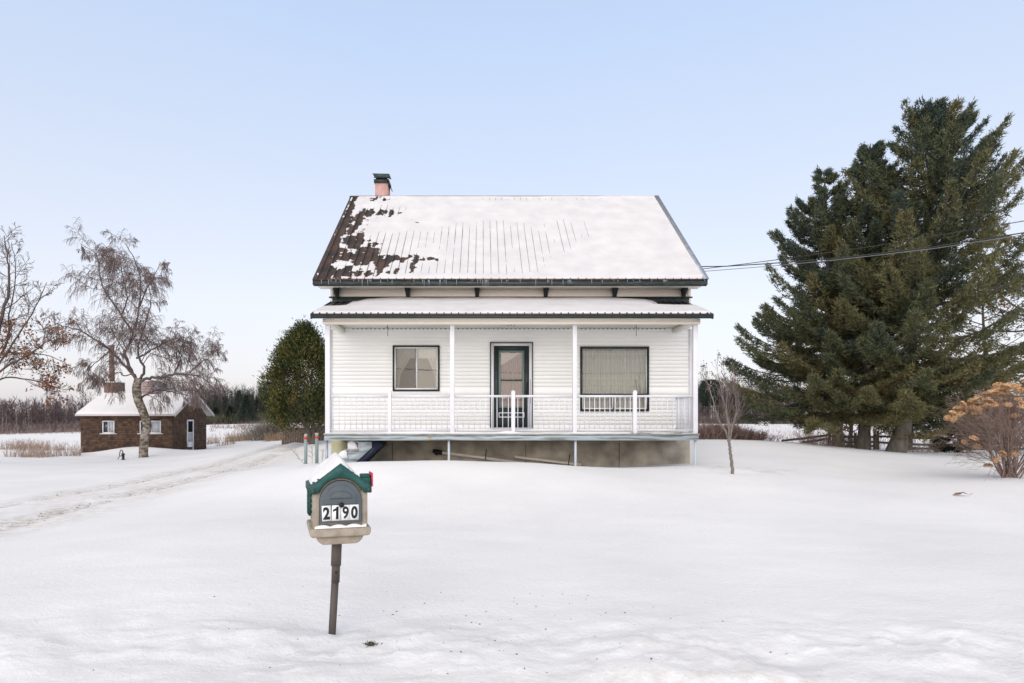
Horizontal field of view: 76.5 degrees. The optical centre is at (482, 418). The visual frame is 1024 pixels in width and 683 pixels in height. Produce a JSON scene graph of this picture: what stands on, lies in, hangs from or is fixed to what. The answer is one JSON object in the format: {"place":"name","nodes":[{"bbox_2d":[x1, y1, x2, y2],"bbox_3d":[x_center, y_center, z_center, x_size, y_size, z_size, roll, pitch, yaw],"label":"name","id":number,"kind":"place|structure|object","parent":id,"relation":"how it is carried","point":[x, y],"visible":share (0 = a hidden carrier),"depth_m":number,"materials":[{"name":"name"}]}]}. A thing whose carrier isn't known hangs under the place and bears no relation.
{"place":"outdoors","nodes":[
{"label":"outdoors","id":0,"kind":"place"},
{"bbox_2d":[0,436,84,457],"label":"dry grass","id":1,"kind":"structure","parent":0,"point":[25,446],"depth_m":32.31,"materials":[{"name":"beige plant"}]},
{"bbox_2d":[0,461,247,525],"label":"drive gravel","id":2,"kind":"structure","parent":0,"point":[118,499],"depth_m":13.83,"materials":[{"name":"grey gravel"}]},
{"bbox_2d":[207,430,286,445],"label":"dry grass","id":3,"kind":"structure","parent":0,"point":[233,439],"depth_m":43.38,"materials":[{"name":"beige plant"}]},
{"bbox_2d":[362,641,382,647],"bbox_3d":[-0.686,1.397,4.015,0.123,0.049,0.068,0,0,19],"label":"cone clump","id":4,"kind":"object","parent":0,"point":[371,643],"visible":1,"depth_m":4.01,"materials":[{"name":"brown plant"}]},
{"bbox_2d":[93,592,787,673],"bbox_3d":[0.672,1.403,4.584,7.223,0.076,2.126,0,0,0],"label":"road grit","id":5,"kind":"object","parent":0,"point":[479,624],"visible":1,"depth_m":4.38,"materials":[{"name":"grey gravel"}]},
{"bbox_2d":[0,419,1023,682],"bbox_3d":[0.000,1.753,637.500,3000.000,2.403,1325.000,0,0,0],"label":"snowy ground","id":6,"kind":"structure","parent":0,"point":[820,563],"depth_m":6.05,"materials":[{"name":"white snow"}]},
{"bbox_2d":[0,222,77,407],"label":"oak tree","id":7,"kind":"object","parent":6,"relation":"on","point":[16,353],"visible":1,"depth_m":24.05,"materials":[{"name":"brown plant"}]},
{"bbox_2d":[0,428,80,434],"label":"field weeds","id":8,"kind":"object","parent":6,"relation":"on","point":[37,432],"visible":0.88,"depth_m":75.76,"materials":[{"name":"brown plant"}]},
{"bbox_2d":[0,419,80,433],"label":"brush","id":9,"kind":"object","parent":6,"relation":"on","point":[51,426],"visible":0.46,"depth_m":88.31,"materials":[{"name":"brown plant"}]},
{"bbox_2d":[0,391,93,433],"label":"woods","id":10,"kind":"object","parent":6,"relation":"on","point":[56,411],"visible":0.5,"depth_m":96.98,"materials":[{"name":"brown plant"}]},
{"bbox_2d":[118,450,124,459],"bbox_3d":[-16.719,1.734,30.000,0.347,0.569,0.170,0,0,0],"label":"hand pump","id":11,"kind":"object","parent":6,"relation":"on","point":[123,456],"visible":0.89,"depth_m":29.98,"materials":[{"name":"grey metal"}]},
{"bbox_2d":[39,217,231,457],"bbox_3d":[-16.396,-3.915,30.556,9.256,11.828,5.051,0,0,11],"label":"birch tree","id":12,"kind":"object","parent":6,"relation":"on","point":[113,263],"visible":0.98,"depth_m":30.62,"materials":[{"name":"grey plant"}]},
{"bbox_2d":[75,345,213,452],"bbox_3d":[-19.063,-0.949,37.097,5.351,6.498,5.045,0,0,0],"label":"cabin","id":13,"kind":"object","parent":6,"relation":"on","point":[109,426],"visible":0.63,"depth_m":34.99,"materials":[{"name":"brown brick"}]},
{"bbox_2d":[100,421,116,433],"bbox_3d":[-20.170,0.493,34.955,0.888,0.726,0.090,0,0,0],"label":"window","id":14,"kind":"structure","parent":13,"relation":"in","point":[108,427],"depth_m":34.96,"materials":[{"name":"grey glass"}]},
{"bbox_2d":[137,421,162,433],"bbox_3d":[-17.910,0.493,34.955,1.377,0.726,0.090,0,0,0],"label":"window","id":15,"kind":"structure","parent":13,"relation":"in","point":[156,425],"depth_m":34.98,"materials":[{"name":"grey glass"}]},
{"bbox_2d":[186,420,193,449],"bbox_3d":[-16.693,1.003,37.011,0.060,1.854,0.808,0,0,0],"label":"door","id":16,"kind":"structure","parent":13,"relation":"in","point":[190,423],"depth_m":37.05,"materials":[{"name":"white"}]},
{"bbox_2d":[212,406,221,422],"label":"spruce","id":17,"kind":"object","parent":6,"relation":"on","point":[215,409],"visible":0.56,"depth_m":159.56,"materials":[{"name":"green plant"}]},
{"bbox_2d":[222,405,235,423],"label":"spruce","id":18,"kind":"object","parent":6,"relation":"on","point":[230,409],"visible":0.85,"depth_m":154.41,"materials":[{"name":"green plant"}]},
{"bbox_2d":[233,390,242,411],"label":"spruce","id":19,"kind":"object","parent":6,"relation":"on","point":[239,400],"visible":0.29,"depth_m":174.50,"materials":[{"name":"green plant"}]},
{"bbox_2d":[235,394,258,422],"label":"spruce","id":20,"kind":"object","parent":6,"relation":"on","point":[246,401],"visible":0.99,"depth_m":149.47,"materials":[{"name":"green plant"}]},
{"bbox_2d":[180,382,319,423],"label":"woods","id":21,"kind":"object","parent":6,"relation":"on","point":[217,401],"visible":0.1,"depth_m":171.63,"materials":[{"name":"brown plant"}]},
{"bbox_2d":[254,397,263,414],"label":"spruce","id":22,"kind":"object","parent":6,"relation":"on","point":[255,403],"visible":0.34,"depth_m":169.53,"materials":[{"name":"green plant"}]},
{"bbox_2d":[206,410,320,424],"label":"brush","id":23,"kind":"object","parent":6,"relation":"on","point":[210,420],"visible":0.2,"depth_m":152.72,"materials":[{"name":"brown plant"}]},
{"bbox_2d":[209,421,323,432],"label":"field weeds","id":24,"kind":"object","parent":6,"relation":"on","point":[228,426],"visible":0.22,"depth_m":65.96,"materials":[{"name":"brown plant"}]},
{"bbox_2d":[238,418,302,440],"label":"bare shrub","id":25,"kind":"object","parent":6,"relation":"on","point":[261,429],"visible":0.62,"depth_m":43.36,"materials":[{"name":"plant"}]},
{"bbox_2d":[252,315,324,443],"bbox_3d":[-8.327,-1.729,29.951,4.322,6.152,4.302,0,0,0],"label":"cedar tree","id":26,"kind":"object","parent":6,"relation":"on","point":[287,365],"visible":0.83,"depth_m":29.13,"materials":[{"name":"green plant"}]},
{"bbox_2d":[282,427,324,444],"bbox_3d":[-8.674,0.890,33.030,3.115,1.095,0.060,0,0,0],"label":"board fence","id":27,"kind":"object","parent":6,"relation":"on","point":[292,436],"visible":0.2,"depth_m":33.00,"materials":[{"name":"brown wood"}]},
{"bbox_2d":[301,433,307,463],"bbox_3d":[-4.938,0.953,17.979,0.167,1.098,0.097,0,0,-39],"label":"bollard","id":28,"kind":"object","parent":6,"relation":"on","point":[305,448],"visible":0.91,"depth_m":17.96,"materials":[{"name":"grey"}]},
{"bbox_2d":[315,433,318,462],"bbox_3d":[-4.706,0.952,18.400,0.099,1.073,0.101,0,0,0],"label":"bollard","id":29,"kind":"object","parent":6,"relation":"on","point":[316,447],"visible":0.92,"depth_m":18.36,"materials":[{"name":"grey"}]},
{"bbox_2d":[306,453,372,634],"bbox_3d":[-0.951,0.913,4.295,0.410,1.354,0.497,0,0,-17],"label":"mailbox","id":30,"kind":"object","parent":6,"relation":"on","point":[338,488],"visible":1,"depth_m":4.10,"materials":[{"name":"plastic"}]},
{"bbox_2d":[319,480,361,522],"bbox_3d":[-0.892,0.524,4.081,0.260,0.264,0.039,0,0,-17],"label":"mailbox door","id":31,"kind":"structure","parent":30,"relation":"in","point":[340,501],"depth_m":4.07,"materials":[{"name":"grey plastic"}]},
{"bbox_2d":[310,173,713,466],"bbox_3d":[0.650,-2.813,19.118,9.360,9.426,9.965,0,0,0],"label":"farmhouse","id":32,"kind":"object","parent":6,"relation":"on","point":[557,330],"visible":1,"depth_m":16.00,"materials":[{"name":"plastic"}]},
{"bbox_2d":[393,345,439,390],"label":"sliding window","id":33,"kind":"structure","parent":32,"relation":"in","point":[415,367],"depth_m":16.10,"materials":[{"name":"glass"}]},
{"bbox_2d":[494,346,530,426],"bbox_3d":[0.732,-0.778,16.019,0.905,2.009,0.138,0,0,4],"label":"front door","id":34,"kind":"structure","parent":32,"relation":"in","point":[511,363],"depth_m":15.99,"materials":[{"name":"green paint"}]},
{"bbox_2d":[580,346,648,410],"bbox_3d":[3.250,-0.926,16.052,1.871,1.684,0.193,0,0,0],"label":"picture window","id":35,"kind":"structure","parent":32,"relation":"in","point":[604,370],"depth_m":16.11,"materials":[{"name":"green paint"}]},
{"bbox_2d":[702,232,1023,266],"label":"service cable","id":36,"kind":"object","parent":32,"relation":"attached to","point":[869,254],"visible":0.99,"depth_m":14.98,"materials":[{"name":"grey plastic"}]},
{"bbox_2d":[698,379,723,419],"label":"pine","id":37,"kind":"object","parent":6,"relation":"on","point":[705,399],"visible":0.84,"depth_m":134.21,"materials":[{"name":"green plant"}]},
{"bbox_2d":[690,419,743,439],"bbox_3d":[9.036,0.436,26.092,2.826,0.991,3.182,0,0,21],"label":"bare shrub","id":38,"kind":"object","parent":6,"relation":"on","point":[716,430],"visible":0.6,"depth_m":25.51,"materials":[{"name":"brown plant"}]},
{"bbox_2d":[698,350,750,473],"bbox_3d":[4.896,-0.104,13.012,0.894,2.474,0.932,0,0,-23],"label":"sapling","id":39,"kind":"object","parent":6,"relation":"on","point":[730,429],"visible":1,"depth_m":12.98,"materials":[{"name":"brown plant"}]},
{"bbox_2d":[699,423,767,439],"bbox_3d":[9.692,0.490,26.509,3.559,0.960,3.346,0,0,0],"label":"bare shrub","id":40,"kind":"object","parent":6,"relation":"on","point":[741,430],"visible":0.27,"depth_m":25.75,"materials":[{"name":"brown plant"}]},
{"bbox_2d":[731,387,751,422],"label":"pine","id":41,"kind":"object","parent":6,"relation":"on","point":[742,405],"visible":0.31,"depth_m":129.42,"materials":[{"name":"green plant"}]},
{"bbox_2d":[733,428,787,440],"bbox_3d":[10.878,0.662,26.734,3.225,0.693,2.949,0,0,-25],"label":"bare shrub","id":42,"kind":"object","parent":6,"relation":"on","point":[762,437],"visible":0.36,"depth_m":26.18,"materials":[{"name":"brown plant"}]},
{"bbox_2d":[698,413,857,423],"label":"brush","id":43,"kind":"object","parent":6,"relation":"on","point":[722,418],"visible":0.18,"depth_m":127.50,"materials":[{"name":"brown plant"}]},
{"bbox_2d":[718,165,961,446],"bbox_3d":[12.784,-3.983,23.379,7.403,10.466,7.287,0,0,39],"label":"spruce tree","id":44,"kind":"object","parent":6,"relation":"on","point":[816,286],"visible":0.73,"depth_m":22.63,"materials":[{"name":"green plant"}]},
{"bbox_2d":[830,411,857,444],"bbox_3d":[15.662,-0.184,27.927,1.577,3.022,1.964,0,0,26],"label":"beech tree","id":45,"kind":"object","parent":6,"relation":"on","point":[850,429],"visible":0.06,"depth_m":27.93,"materials":[{"name":"brown plant"}]},
{"bbox_2d":[698,371,1022,422],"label":"woods","id":46,"kind":"object","parent":6,"relation":"on","point":[702,412],"visible":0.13,"depth_m":139.78,"materials":[{"name":"brown plant"}]},
{"bbox_2d":[705,423,1022,446],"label":"field stubble","id":47,"kind":"object","parent":6,"relation":"on","point":[789,435],"visible":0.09,"depth_m":46.12,"materials":[{"name":"beige plant"}]},
{"bbox_2d":[790,425,947,452],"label":"undergrowth","id":48,"kind":"object","parent":6,"relation":"on","point":[811,439],"visible":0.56,"depth_m":24.20,"materials":[{"name":"brown plant"}]},
{"bbox_2d":[776,139,968,449],"bbox_3d":[13.625,-4.231,22.756,5.856,11.053,6.124,0,0,0],"label":"spruce tree","id":49,"kind":"object","parent":6,"relation":"on","point":[875,152],"visible":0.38,"depth_m":22.01,"materials":[{"name":"green plant"}]},
{"bbox_2d":[779,95,1023,452],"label":"spruce tree","id":50,"kind":"object","parent":6,"relation":"on","point":[926,130],"visible":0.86,"depth_m":20.15,"materials":[{"name":"green plant"}]},
{"bbox_2d":[781,431,1023,451],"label":"split rail fence","id":51,"kind":"object","parent":6,"relation":"on","point":[875,437],"visible":0.37,"depth_m":25.46,"materials":[{"name":"brown wood"}]},
{"bbox_2d":[927,395,992,452],"bbox_3d":[18.708,0.237,25.419,2.444,2.699,2.509,0,0,0],"label":"spruce tree","id":52,"kind":"object","parent":6,"relation":"on","point":[948,448],"visible":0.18,"depth_m":25.20,"materials":[{"name":"green plant"}]},
{"bbox_2d":[926,381,1023,480],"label":"hydrangea","id":53,"kind":"object","parent":6,"relation":"on","point":[1002,408],"visible":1,"depth_m":12.90,"materials":[{"name":"brown plant"}]},
{"bbox_2d":[936,290,1023,406],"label":"beech tree","id":54,"kind":"object","parent":6,"relation":"on","point":[984,318],"visible":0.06,"depth_m":28.96,"materials":[{"name":"brown plant"}]},
{"bbox_2d":[954,163,1023,402],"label":"spruce tree","id":55,"kind":"object","parent":6,"relation":"on","point":[1015,378],"visible":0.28,"depth_m":24.93,"materials":[{"name":"green plant"}]},
{"bbox_2d":[0,0,1023,417],"label":"sky","id":56,"kind":"structure","parent":0,"point":[232,140],"materials":[{"name":"blue"}]},
{"bbox_2d":[704,221,1022,268],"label":"service cable","id":57,"kind":"object","parent":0,"point":[876,245],"visible":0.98,"depth_m":14.91,"materials":[{"name":"grey plastic"}]},
{"bbox_2d":[705,235,1021,271],"bbox_3d":[9.772,-3.932,14.529,9.456,0.380,0.186,0,0,33],"label":"service cable","id":58,"kind":"object","parent":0,"point":[872,255],"visible":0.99,"depth_m":14.97,"materials":[{"name":"grey plastic"}]}
]}

